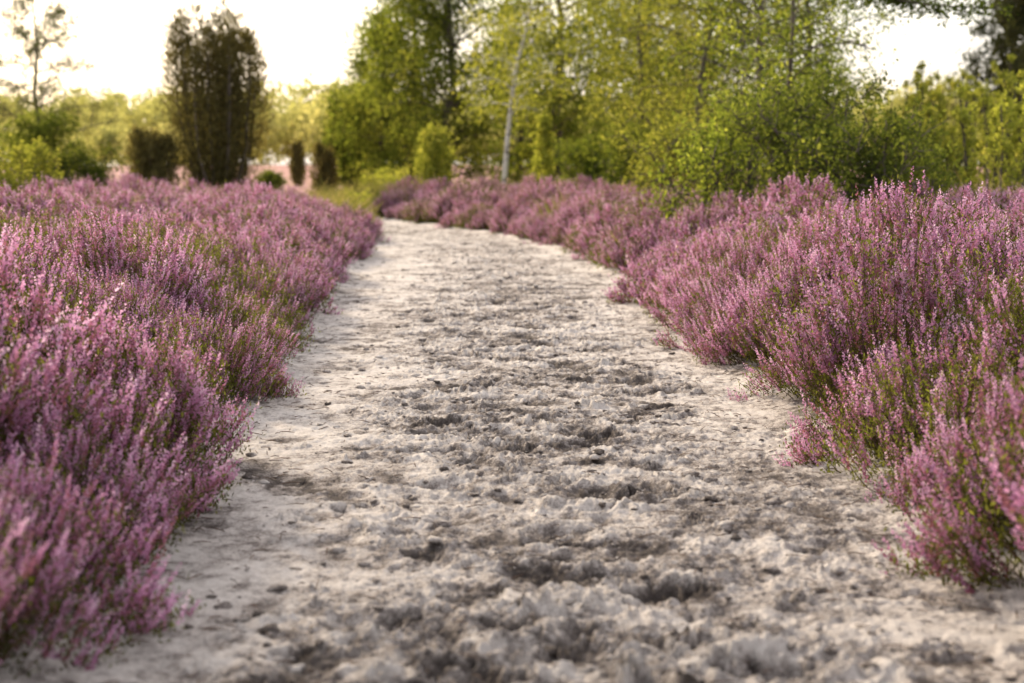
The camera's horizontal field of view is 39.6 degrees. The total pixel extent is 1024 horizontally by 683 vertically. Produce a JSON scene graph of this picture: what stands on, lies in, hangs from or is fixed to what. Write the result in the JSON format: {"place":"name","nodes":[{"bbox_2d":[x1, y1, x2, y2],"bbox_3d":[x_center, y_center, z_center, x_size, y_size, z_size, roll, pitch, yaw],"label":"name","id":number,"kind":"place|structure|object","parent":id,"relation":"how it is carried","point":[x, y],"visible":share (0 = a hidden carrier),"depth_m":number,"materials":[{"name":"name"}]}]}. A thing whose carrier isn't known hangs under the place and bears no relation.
{"place":"outdoors","nodes":[
{"label":"outdoors","id":0,"kind":"place"},
{"bbox_2d":[60,230,240,316],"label":"heather shrub","id":1,"kind":"object","parent":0,"point":[182,267],"visible":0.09,"depth_m":7.39,"materials":[{"name":"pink plant"}]},
{"bbox_2d":[2,164,1010,194],"bbox_3d":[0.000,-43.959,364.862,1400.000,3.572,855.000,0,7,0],"label":"ground","id":2,"kind":"structure","parent":0,"point":[283,169],"depth_m":79.67,"materials":[{"name":"beige soil"}]},
{"bbox_2d":[0,133,72,195],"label":"shrub","id":3,"kind":"object","parent":2,"relation":"on","point":[9,175],"visible":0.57,"depth_m":20.80,"materials":[{"name":"green plant"}]},
{"bbox_2d":[0,193,72,252],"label":"heather shrub","id":4,"kind":"object","parent":2,"relation":"on","point":[29,225],"visible":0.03,"depth_m":9.20,"materials":[{"name":"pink plant"}]},
{"bbox_2d":[0,179,86,223],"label":"heather shrub","id":5,"kind":"object","parent":2,"relation":"on","point":[13,204],"visible":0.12,"depth_m":11.28,"materials":[{"name":"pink plant"}]},
{"bbox_2d":[2,216,86,312],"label":"heather shrub","id":6,"kind":"object","parent":2,"relation":"on","point":[49,243],"visible":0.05,"depth_m":6.46,"materials":[{"name":"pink plant"}]},
{"bbox_2d":[0,220,91,310],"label":"heather shrub","id":7,"kind":"object","parent":2,"relation":"on","point":[36,270],"visible":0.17,"depth_m":6.02,"materials":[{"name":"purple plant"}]},
{"bbox_2d":[0,97,98,183],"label":"shrub","id":8,"kind":"object","parent":2,"relation":"on","point":[41,130],"visible":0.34,"depth_m":41.11,"materials":[{"name":"green plant"}]},
{"bbox_2d":[0,0,123,183],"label":"pine tree","id":9,"kind":"object","parent":2,"relation":"on","point":[36,42],"visible":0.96,"depth_m":44.31,"materials":[{"name":"green plant"}]},
{"bbox_2d":[0,298,130,478],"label":"heather shrub","id":10,"kind":"object","parent":2,"relation":"on","point":[20,380],"visible":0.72,"depth_m":3.69,"materials":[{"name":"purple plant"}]},
{"bbox_2d":[6,258,134,343],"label":"heather shrub","id":11,"kind":"object","parent":2,"relation":"on","point":[73,295],"visible":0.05,"depth_m":5.74,"materials":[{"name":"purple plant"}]},
{"bbox_2d":[0,223,162,409],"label":"heather shrub","id":12,"kind":"object","parent":2,"relation":"on","point":[20,309],"visible":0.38,"depth_m":4.18,"materials":[{"name":"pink plant"}]},
{"bbox_2d":[32,137,137,187],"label":"shrub","id":13,"kind":"object","parent":2,"relation":"on","point":[82,164],"visible":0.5,"depth_m":29.50,"materials":[{"name":"green plant"}]},
{"bbox_2d":[0,433,205,662],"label":"heather shrub","id":14,"kind":"object","parent":2,"relation":"on","point":[139,601],"visible":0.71,"depth_m":3.14,"materials":[{"name":"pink plant"}]},
{"bbox_2d":[0,400,208,581],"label":"heather shrub","id":15,"kind":"object","parent":2,"relation":"on","point":[69,458],"visible":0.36,"depth_m":3.57,"materials":[{"name":"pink plant"}]},
{"bbox_2d":[1,357,242,570],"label":"heather shrub","id":16,"kind":"object","parent":2,"relation":"on","point":[131,433],"visible":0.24,"depth_m":3.93,"materials":[{"name":"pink plant"}]},
{"bbox_2d":[8,291,265,509],"bbox_3d":[-1.379,0.277,4.423,1.122,0.876,0.975,-13,9,-43],"label":"heather shrub","id":17,"kind":"object","parent":2,"relation":"on","point":[175,377],"visible":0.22,"depth_m":4.38,"materials":[{"name":"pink plant"}]},
{"bbox_2d":[45,198,233,325],"bbox_3d":[-1.977,-0.252,7.228,1.080,0.971,1.242,-6,6,-25],"label":"heather shrub","id":18,"kind":"object","parent":2,"relation":"on","point":[101,244],"visible":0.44,"depth_m":7.14,"materials":[{"name":"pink plant"}]},
{"bbox_2d":[61,261,217,352],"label":"heather shrub","id":19,"kind":"object","parent":2,"relation":"on","point":[124,295],"visible":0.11,"depth_m":6.14,"materials":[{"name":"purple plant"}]},
{"bbox_2d":[122,124,184,186],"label":"juniper bush","id":20,"kind":"object","parent":2,"relation":"on","point":[150,149],"visible":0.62,"depth_m":35.44,"materials":[{"name":"green plant"}]},
{"bbox_2d":[86,206,236,260],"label":"heather shrub","id":21,"kind":"object","parent":2,"relation":"on","point":[160,228],"visible":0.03,"depth_m":8.90,"materials":[{"name":"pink plant"}]},
{"bbox_2d":[67,301,261,491],"bbox_3d":[-1.396,0.247,4.807,1.094,0.752,1.035,-3,9,-10],"label":"heather shrub","id":22,"kind":"object","parent":2,"relation":"on","point":[203,370],"visible":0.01,"depth_m":4.94,"materials":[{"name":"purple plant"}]},
{"bbox_2d":[122,219,263,303],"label":"heather shrub","id":23,"kind":"object","parent":2,"relation":"on","point":[223,255],"visible":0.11,"depth_m":8.37,"materials":[{"name":"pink plant"}]},
{"bbox_2d":[152,0,281,189],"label":"juniper bush","id":24,"kind":"object","parent":2,"relation":"on","point":[219,89],"visible":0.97,"depth_m":36.92,"materials":[{"name":"green plant"}]},
{"bbox_2d":[131,300,306,403],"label":"heather shrub","id":25,"kind":"object","parent":2,"relation":"on","point":[252,376],"visible":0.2,"depth_m":6.17,"materials":[{"name":"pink plant"}]},
{"bbox_2d":[154,297,284,371],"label":"heather shrub","id":26,"kind":"object","parent":2,"relation":"on","point":[231,336],"visible":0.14,"depth_m":6.71,"materials":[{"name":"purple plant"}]},
{"bbox_2d":[188,287,300,371],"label":"heather shrub","id":27,"kind":"object","parent":2,"relation":"on","point":[239,317],"visible":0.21,"depth_m":7.20,"materials":[{"name":"purple plant"}]},
{"bbox_2d":[200,279,291,343],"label":"heather shrub","id":28,"kind":"object","parent":2,"relation":"on","point":[250,302],"visible":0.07,"depth_m":7.69,"materials":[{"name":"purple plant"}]},
{"bbox_2d":[206,201,299,243],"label":"heather shrub","id":29,"kind":"object","parent":2,"relation":"on","point":[233,220],"visible":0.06,"depth_m":12.16,"materials":[{"name":"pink plant"}]},
{"bbox_2d":[198,251,319,352],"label":"heather shrub","id":30,"kind":"object","parent":2,"relation":"on","point":[257,278],"visible":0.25,"depth_m":8.15,"materials":[{"name":"purple plant"}]},
{"bbox_2d":[202,230,316,329],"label":"heather shrub","id":31,"kind":"object","parent":2,"relation":"on","point":[300,287],"visible":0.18,"depth_m":8.90,"materials":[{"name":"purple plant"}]},
{"bbox_2d":[237,239,336,317],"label":"heather shrub","id":32,"kind":"object","parent":2,"relation":"on","point":[318,296],"visible":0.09,"depth_m":9.55,"materials":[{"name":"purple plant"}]},
{"bbox_2d":[236,212,345,286],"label":"heather shrub","id":33,"kind":"object","parent":2,"relation":"on","point":[303,240],"visible":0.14,"depth_m":11.68,"materials":[{"name":"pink plant"}]},
{"bbox_2d":[286,137,308,186],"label":"juniper bush","id":34,"kind":"object","parent":2,"relation":"on","point":[297,165],"visible":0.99,"depth_m":61.45,"materials":[{"name":"green plant"}]},
{"bbox_2d":[283,206,358,268],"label":"heather shrub","id":35,"kind":"object","parent":2,"relation":"on","point":[343,253],"visible":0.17,"depth_m":13.23,"materials":[{"name":"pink plant"}]},
{"bbox_2d":[303,141,340,195],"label":"juniper bush","id":36,"kind":"object","parent":2,"relation":"on","point":[325,159],"visible":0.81,"depth_m":44.52,"materials":[{"name":"green plant"}]},
{"bbox_2d":[310,82,386,191],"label":"broadleaf tree","id":37,"kind":"object","parent":2,"relation":"on","point":[340,158],"visible":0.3,"depth_m":51.06,"materials":[{"name":"green plant"}]},
{"bbox_2d":[317,3,429,190],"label":"broadleaf tree","id":38,"kind":"object","parent":2,"relation":"on","point":[357,128],"visible":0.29,"depth_m":48.70,"materials":[{"name":"green plant"}]},
{"bbox_2d":[338,0,494,184],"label":"broadleaf tree","id":39,"kind":"object","parent":2,"relation":"on","point":[386,52],"visible":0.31,"depth_m":47.06,"materials":[{"name":"green plant"}]},
{"bbox_2d":[410,119,463,185],"bbox_3d":[-1.699,-3.895,31.816,1.300,2.181,1.218,-2,7,-18],"label":"sapling","id":40,"kind":"object","parent":2,"relation":"on","point":[434,153],"visible":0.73,"depth_m":31.56,"materials":[{"name":"green plant"}]},
{"bbox_2d":[342,0,557,184],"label":"broadleaf tree","id":41,"kind":"object","parent":2,"relation":"on","point":[443,30],"visible":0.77,"depth_m":44.71,"materials":[{"name":"green plant"}]},
{"bbox_2d":[0,71,1020,168],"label":"forest","id":42,"kind":"object","parent":2,"relation":"on","point":[294,122],"visible":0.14,"depth_m":134.09,"materials":[{"name":"green plant"}]},
{"bbox_2d":[456,8,577,184],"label":"broadleaf tree","id":43,"kind":"object","parent":2,"relation":"on","point":[511,165],"visible":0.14,"depth_m":51.33,"materials":[{"name":"green plant"}]},
{"bbox_2d":[448,0,605,184],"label":"birch tree","id":44,"kind":"object","parent":2,"relation":"on","point":[511,33],"visible":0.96,"depth_m":32.17,"materials":[{"name":"green plant"}]},
{"bbox_2d":[526,108,559,184],"bbox_3d":[0.670,-3.721,29.817,0.674,2.305,0.780,2,7,14],"label":"sapling","id":45,"kind":"object","parent":2,"relation":"on","point":[545,143],"visible":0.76,"depth_m":29.67,"materials":[{"name":"green plant"}]},
{"bbox_2d":[466,0,636,184],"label":"broadleaf tree","id":46,"kind":"object","parent":2,"relation":"on","point":[562,125],"visible":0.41,"depth_m":47.05,"materials":[{"name":"green plant"}]},
{"bbox_2d":[548,125,621,187],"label":"shrub","id":47,"kind":"object","parent":2,"relation":"on","point":[576,161],"visible":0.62,"depth_m":32.44,"materials":[{"name":"green plant"}]},
{"bbox_2d":[570,201,636,259],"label":"heather shrub","id":48,"kind":"object","parent":2,"relation":"on","point":[591,229],"visible":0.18,"depth_m":16.27,"materials":[{"name":"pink plant"}]},
{"bbox_2d":[542,0,718,177],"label":"broadleaf tree","id":49,"kind":"object","parent":2,"relation":"on","point":[596,122],"visible":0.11,"depth_m":40.83,"materials":[{"name":"green plant"}]},
{"bbox_2d":[594,205,670,270],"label":"heather shrub","id":50,"kind":"object","parent":2,"relation":"on","point":[622,233],"visible":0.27,"depth_m":13.97,"materials":[{"name":"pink plant"}]},
{"bbox_2d":[589,112,681,188],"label":"shrub","id":51,"kind":"object","parent":2,"relation":"on","point":[610,174],"visible":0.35,"depth_m":27.49,"materials":[{"name":"green plant"}]},
{"bbox_2d":[545,0,737,162],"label":"birch tree","id":52,"kind":"object","parent":2,"relation":"on","point":[645,63],"visible":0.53,"depth_m":29.22,"materials":[{"name":"green plant"}]},
{"bbox_2d":[628,242,688,307],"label":"heather shrub","id":53,"kind":"object","parent":2,"relation":"on","point":[648,285],"visible":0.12,"depth_m":10.35,"materials":[{"name":"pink plant"}]},
{"bbox_2d":[621,206,708,273],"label":"heather shrub","id":54,"kind":"object","parent":2,"relation":"on","point":[639,248],"visible":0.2,"depth_m":12.25,"materials":[{"name":"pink plant"}]},
{"bbox_2d":[602,219,735,303],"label":"heather shrub","id":55,"kind":"object","parent":2,"relation":"on","point":[633,274],"visible":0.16,"depth_m":10.77,"materials":[{"name":"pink plant"}]},
{"bbox_2d":[602,93,740,196],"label":"shrub","id":56,"kind":"object","parent":2,"relation":"on","point":[668,140],"visible":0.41,"depth_m":18.75,"materials":[{"name":"green plant"}]},
{"bbox_2d":[573,0,800,182],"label":"broadleaf tree","id":57,"kind":"object","parent":2,"relation":"on","point":[660,44],"visible":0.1,"depth_m":34.82,"materials":[{"name":"green plant"}]},
{"bbox_2d":[643,246,746,331],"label":"heather shrub","id":58,"kind":"object","parent":2,"relation":"on","point":[671,288],"visible":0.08,"depth_m":8.97,"materials":[{"name":"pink plant"}]},
{"bbox_2d":[660,188,743,239],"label":"heather shrub","id":59,"kind":"object","parent":2,"relation":"on","point":[726,207],"visible":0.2,"depth_m":12.37,"materials":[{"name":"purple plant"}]},
{"bbox_2d":[636,225,770,318],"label":"heather shrub","id":60,"kind":"object","parent":2,"relation":"on","point":[656,298],"visible":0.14,"depth_m":9.49,"materials":[{"name":"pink plant"}]},
{"bbox_2d":[584,0,858,185],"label":"birch tree","id":61,"kind":"object","parent":2,"relation":"on","point":[682,24],"visible":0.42,"depth_m":23.52,"materials":[{"name":"green plant"}]},
{"bbox_2d":[637,70,812,222],"bbox_3d":[2.293,-1.728,14.401,1.753,1.973,1.891,-4,8,-30],"label":"shrub","id":62,"kind":"object","parent":2,"relation":"on","point":[709,150],"visible":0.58,"depth_m":14.27,"materials":[{"name":"green plant"}]},
{"bbox_2d":[651,224,810,348],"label":"heather shrub","id":63,"kind":"object","parent":2,"relation":"on","point":[733,268],"visible":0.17,"depth_m":8.07,"materials":[{"name":"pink plant"}]},
{"bbox_2d":[675,266,787,365],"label":"heather shrub","id":64,"kind":"object","parent":2,"relation":"on","point":[695,347],"visible":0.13,"depth_m":7.53,"materials":[{"name":"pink plant"}]},
{"bbox_2d":[641,0,877,176],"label":"broadleaf tree","id":65,"kind":"object","parent":2,"relation":"on","point":[734,24],"visible":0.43,"depth_m":20.75,"materials":[{"name":"green plant"}]},
{"bbox_2d":[710,212,822,274],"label":"heather shrub","id":66,"kind":"object","parent":2,"relation":"on","point":[741,235],"visible":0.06,"depth_m":9.14,"materials":[{"name":"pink plant"}]},
{"bbox_2d":[700,224,848,366],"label":"heather shrub","id":67,"kind":"object","parent":2,"relation":"on","point":[746,308],"visible":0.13,"depth_m":7.29,"materials":[{"name":"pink plant"}]},
{"bbox_2d":[717,251,877,379],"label":"heather shrub","id":68,"kind":"object","parent":2,"relation":"on","point":[758,338],"visible":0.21,"depth_m":6.69,"materials":[{"name":"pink plant"}]},
{"bbox_2d":[712,55,898,211],"bbox_3d":[2.712,-1.621,13.175,1.593,2.016,1.880,5,8,34],"label":"shrub","id":69,"kind":"object","parent":2,"relation":"on","point":[777,140],"visible":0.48,"depth_m":13.01,"materials":[{"name":"green plant"}]},
{"bbox_2d":[725,196,885,302],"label":"heather shrub","id":70,"kind":"object","parent":2,"relation":"on","point":[808,225],"visible":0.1,"depth_m":7.83,"materials":[{"name":"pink plant"}]},
{"bbox_2d":[727,292,914,400],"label":"heather shrub","id":71,"kind":"object","parent":2,"relation":"on","point":[773,376],"visible":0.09,"depth_m":6.24,"materials":[{"name":"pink plant"}]},
{"bbox_2d":[742,0,905,183],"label":"broadleaf tree","id":72,"kind":"object","parent":2,"relation":"on","point":[855,21],"visible":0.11,"depth_m":26.44,"materials":[{"name":"green plant"}]},
{"bbox_2d":[760,90,948,215],"bbox_3d":[3.024,-1.300,12.171,1.527,1.692,1.757,5,9,39],"label":"shrub","id":73,"kind":"object","parent":2,"relation":"on","point":[863,154],"visible":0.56,"depth_m":11.86,"materials":[{"name":"green plant"}]},
{"bbox_2d":[775,266,933,411],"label":"heather shrub","id":74,"kind":"object","parent":2,"relation":"on","point":[803,372],"visible":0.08,"depth_m":5.82,"materials":[{"name":"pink plant"}]},
{"bbox_2d":[693,0,1018,181],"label":"birch tree","id":75,"kind":"object","parent":2,"relation":"on","point":[935,7],"visible":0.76,"depth_m":16.38,"materials":[{"name":"green plant"}]},
{"bbox_2d":[772,332,989,473],"bbox_3d":[1.424,0.297,4.971,1.030,0.674,1.021,-5,4,29],"label":"heather shrub","id":76,"kind":"object","parent":2,"relation":"on","point":[805,442],"visible":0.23,"depth_m":4.85,"materials":[{"name":"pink plant"}]},
{"bbox_2d":[762,203,1023,456],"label":"heather shrub","id":77,"kind":"object","parent":2,"relation":"on","point":[819,351],"visible":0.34,"depth_m":5.26,"materials":[{"name":"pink plant"}]},
{"bbox_2d":[776,166,1020,311],"bbox_3d":[1.923,-0.292,6.647,1.389,1.051,1.327,1,7,11],"label":"heather shrub","id":78,"kind":"object","parent":2,"relation":"on","point":[897,213],"visible":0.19,"depth_m":6.46,"materials":[{"name":"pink plant"}]},
{"bbox_2d":[806,321,1023,508],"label":"heather shrub","id":79,"kind":"object","parent":2,"relation":"on","point":[944,405],"visible":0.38,"depth_m":4.52,"materials":[{"name":"pink plant"}]},
{"bbox_2d":[875,131,971,198],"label":"shrub","id":80,"kind":"object","parent":2,"relation":"on","point":[938,181],"visible":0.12,"depth_m":13.27,"materials":[{"name":"green plant"}]},
{"bbox_2d":[849,224,1023,357],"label":"heather shrub","id":81,"kind":"object","parent":2,"relation":"on","point":[1012,261],"visible":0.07,"depth_m":5.42,"materials":[{"name":"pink plant"}]},
{"bbox_2d":[861,253,1023,423],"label":"heather shrub","id":82,"kind":"object","parent":2,"relation":"on","point":[944,313],"visible":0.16,"depth_m":5.13,"materials":[{"name":"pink plant"}]},
{"bbox_2d":[861,208,1023,361],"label":"heather shrub","id":83,"kind":"object","parent":2,"relation":"on","point":[989,238],"visible":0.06,"depth_m":5.93,"materials":[{"name":"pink plant"}]},
{"bbox_2d":[863,358,1023,528],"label":"heather shrub","id":84,"kind":"object","parent":2,"relation":"on","point":[916,481],"visible":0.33,"depth_m":4.01,"materials":[{"name":"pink plant"}]},
{"bbox_2d":[863,215,1023,348],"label":"heather shrub","id":85,"kind":"object","parent":2,"relation":"on","point":[990,253],"visible":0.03,"depth_m":5.92,"materials":[{"name":"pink plant"}]},
{"bbox_2d":[936,74,989,191],"bbox_3d":[6.947,-2.862,21.860,0.799,2.525,1.051,6,9,40],"label":"sapling","id":86,"kind":"object","parent":2,"relation":"on","point":[973,95],"visible":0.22,"depth_m":21.74,"materials":[{"name":"green plant"}]},
{"bbox_2d":[920,263,1023,396],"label":"heather shrub","id":87,"kind":"object","parent":2,"relation":"on","point":[1013,319],"visible":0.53,"depth_m":4.64,"materials":[{"name":"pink plant"}]},
{"bbox_2d":[946,0,1023,129],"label":"spruce tree","id":88,"kind":"object","parent":2,"relation":"on","point":[1006,44],"visible":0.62,"depth_m":61.22,"materials":[{"name":"green plant"}]},
{"bbox_2d":[948,80,1023,197],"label":"sapling","id":89,"kind":"object","parent":2,"relation":"on","point":[966,139],"visible":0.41,"depth_m":17.85,"materials":[{"name":"green plant"}]},
{"bbox_2d":[973,70,1023,195],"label":"sapling","id":90,"kind":"object","parent":2,"relation":"on","point":[983,133],"visible":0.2,"depth_m":20.80,"materials":[{"name":"green plant"}]},
{"bbox_2d":[978,82,1023,202],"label":"sapling","id":91,"kind":"object","parent":2,"relation":"on","point":[1002,143],"visible":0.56,"depth_m":15.74,"materials":[{"name":"green plant"}]},
{"bbox_2d":[0,0,1021,165],"label":"sky","id":92,"kind":"structure","parent":0,"point":[299,37],"materials":[{"name":"white"}]},
{"bbox_2d":[0,217,1023,682],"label":"path","id":93,"kind":"structure","parent":0,"point":[508,647],"depth_m":4.02,"materials":[{"name":"beige sand"}]},
{"bbox_2d":[13,244,1023,682],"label":"soil clods","id":94,"kind":"object","parent":93,"relation":"on","point":[553,650],"visible":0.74,"depth_m":4.03,"materials":[{"name":"grey soil"}]},
{"bbox_2d":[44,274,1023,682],"bbox_3d":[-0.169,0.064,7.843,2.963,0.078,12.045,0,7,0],"label":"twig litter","id":95,"kind":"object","parent":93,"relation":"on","point":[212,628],"visible":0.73,"depth_m":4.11,"materials":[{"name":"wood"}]},
{"bbox_2d":[207,166,1022,245],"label":"grass","id":96,"kind":"structure","parent":0,"point":[336,196],"depth_m":24.14,"materials":[{"name":"green plant"}]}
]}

